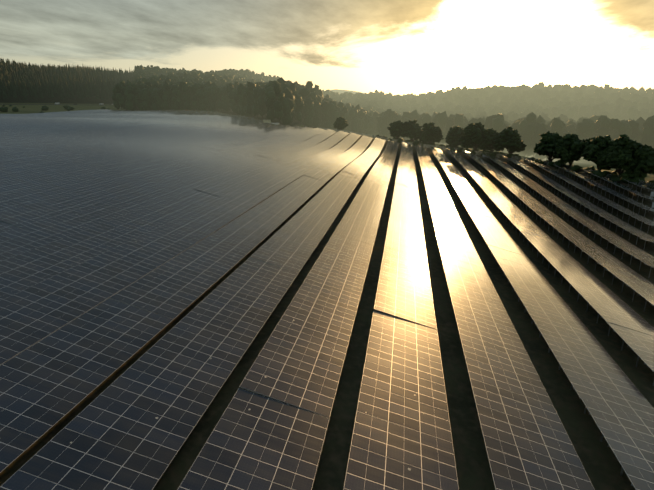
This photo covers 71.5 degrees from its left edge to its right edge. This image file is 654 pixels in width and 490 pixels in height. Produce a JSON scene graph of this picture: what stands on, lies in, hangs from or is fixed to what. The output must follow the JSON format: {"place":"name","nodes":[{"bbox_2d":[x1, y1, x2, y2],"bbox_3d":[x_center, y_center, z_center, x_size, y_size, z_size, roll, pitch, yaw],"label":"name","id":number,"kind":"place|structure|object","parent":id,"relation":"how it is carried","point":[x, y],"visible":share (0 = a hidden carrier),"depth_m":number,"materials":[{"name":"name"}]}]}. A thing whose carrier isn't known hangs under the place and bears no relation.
{"place":"outdoors","nodes":[
{"label":"outdoors","id":0,"kind":"place"},
{"bbox_2d":[0,104,60,104],"bbox_3d":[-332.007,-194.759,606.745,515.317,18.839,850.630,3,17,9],"label":"road","id":1,"kind":"structure","parent":0,"point":[30,104],"depth_m":563.51,"materials":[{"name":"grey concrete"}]},
{"bbox_2d":[0,89,653,489],"bbox_3d":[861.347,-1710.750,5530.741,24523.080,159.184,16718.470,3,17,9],"label":"ground","id":2,"kind":"structure","parent":0,"point":[600,461],"depth_m":47.34,"materials":[{"name":"green plant"}]},
{"bbox_2d":[0,105,109,112],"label":"shrubs","id":3,"kind":"object","parent":2,"relation":"on","point":[43,108],"visible":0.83,"depth_m":492.30,"materials":[{"name":"green plant"}]},
{"bbox_2d":[0,58,134,99],"bbox_3d":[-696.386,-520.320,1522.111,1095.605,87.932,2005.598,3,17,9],"label":"conifer forest","id":4,"kind":"object","parent":2,"relation":"on","point":[22,79],"visible":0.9,"depth_m":670.25,"materials":[{"name":"green plant"}]},
{"bbox_2d":[0,109,653,489],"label":"solar panel tables","id":5,"kind":"object","parent":2,"relation":"on","point":[124,203],"visible":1,"depth_m":44.20,"materials":[{"name":"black glass"}]},
{"bbox_2d":[4,152,653,485],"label":"support posts","id":6,"kind":"object","parent":2,"relation":"on","point":[622,469],"visible":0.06,"depth_m":102.57,"materials":[{"name":"silver metal"}]},
{"bbox_2d":[333,117,348,130],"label":"meadow tree","id":7,"kind":"object","parent":2,"relation":"on","point":[340,123],"depth_m":333.59,"materials":[{"name":"green plant"}]},
{"bbox_2d":[117,96,578,162],"bbox_3d":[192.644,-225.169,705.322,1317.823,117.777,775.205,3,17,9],"label":"forest trunks","id":8,"kind":"object","parent":2,"relation":"on","point":[218,110],"depth_m":485.37,"materials":[{"name":"brown plant"}]},
{"bbox_2d":[111,64,653,161],"bbox_3d":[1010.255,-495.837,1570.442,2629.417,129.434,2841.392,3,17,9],"label":"forest","id":9,"kind":"object","parent":2,"relation":"on","point":[535,111],"visible":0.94,"depth_m":537.57,"materials":[{"name":"green plant"}]},
{"bbox_2d":[387,120,405,138],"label":"oak tree","id":10,"kind":"object","parent":2,"relation":"on","point":[396,128],"depth_m":277.71,"materials":[{"name":"green plant"}]},
{"bbox_2d":[402,120,422,140],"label":"oak tree","id":11,"kind":"object","parent":2,"relation":"on","point":[413,130],"depth_m":275.33,"materials":[{"name":"green plant"}]},
{"bbox_2d":[419,122,443,142],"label":"oak tree","id":12,"kind":"object","parent":2,"relation":"on","point":[431,131],"depth_m":266.36,"materials":[{"name":"green plant"}]},
{"bbox_2d":[445,126,464,146],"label":"oak tree","id":13,"kind":"object","parent":2,"relation":"on","point":[454,134],"depth_m":253.36,"materials":[{"name":"green plant"}]},
{"bbox_2d":[458,122,484,150],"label":"oak tree","id":14,"kind":"object","parent":2,"relation":"on","point":[472,136],"depth_m":238.51,"materials":[{"name":"green plant"}]},
{"bbox_2d":[478,128,499,151],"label":"oak tree","id":15,"kind":"object","parent":2,"relation":"on","point":[488,143],"depth_m":232.92,"materials":[{"name":"green plant"}]},
{"bbox_2d":[343,130,653,186],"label":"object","id":16,"kind":"object","parent":2,"relation":"on","point":[502,155],"visible":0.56,"depth_m":216.23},
{"bbox_2d":[493,127,526,153],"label":"oak tree","id":17,"kind":"object","parent":2,"relation":"on","point":[509,139],"depth_m":219.78,"materials":[{"name":"green plant"}]},
{"bbox_2d":[372,135,653,188],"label":"hedge shrubs","id":18,"kind":"object","parent":2,"relation":"on","point":[613,175],"visible":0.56,"depth_m":198.79,"materials":[{"name":"green plant"}]},
{"bbox_2d":[533,131,561,161],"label":"oak tree","id":19,"kind":"object","parent":2,"relation":"on","point":[546,144],"depth_m":199.46,"materials":[{"name":"green plant"}]},
{"bbox_2d":[553,134,585,168],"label":"oak tree","id":20,"kind":"object","parent":2,"relation":"on","point":[569,148],"depth_m":187.66,"materials":[{"name":"green plant"}]},
{"bbox_2d":[580,135,615,170],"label":"oak tree","id":21,"kind":"object","parent":2,"relation":"on","point":[594,146],"depth_m":176.91,"materials":[{"name":"green plant"}]},
{"bbox_2d":[596,134,646,174],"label":"oak tree","id":22,"kind":"object","parent":2,"relation":"on","point":[619,153],"depth_m":165.96,"materials":[{"name":"green plant"}]},
{"bbox_2d":[620,144,653,177],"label":"oak tree","id":23,"kind":"object","parent":2,"relation":"on","point":[641,164],"depth_m":162.49,"materials":[{"name":"green plant"}]},
{"bbox_2d":[0,0,653,95],"label":"sky","id":24,"kind":"structure","parent":0,"point":[396,47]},
{"bbox_2d":[319,127,653,186],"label":"fence","id":25,"kind":"object","parent":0,"point":[476,152],"visible":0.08,"depth_m":240.51,"materials":[{"name":"grey metal"}]}
]}

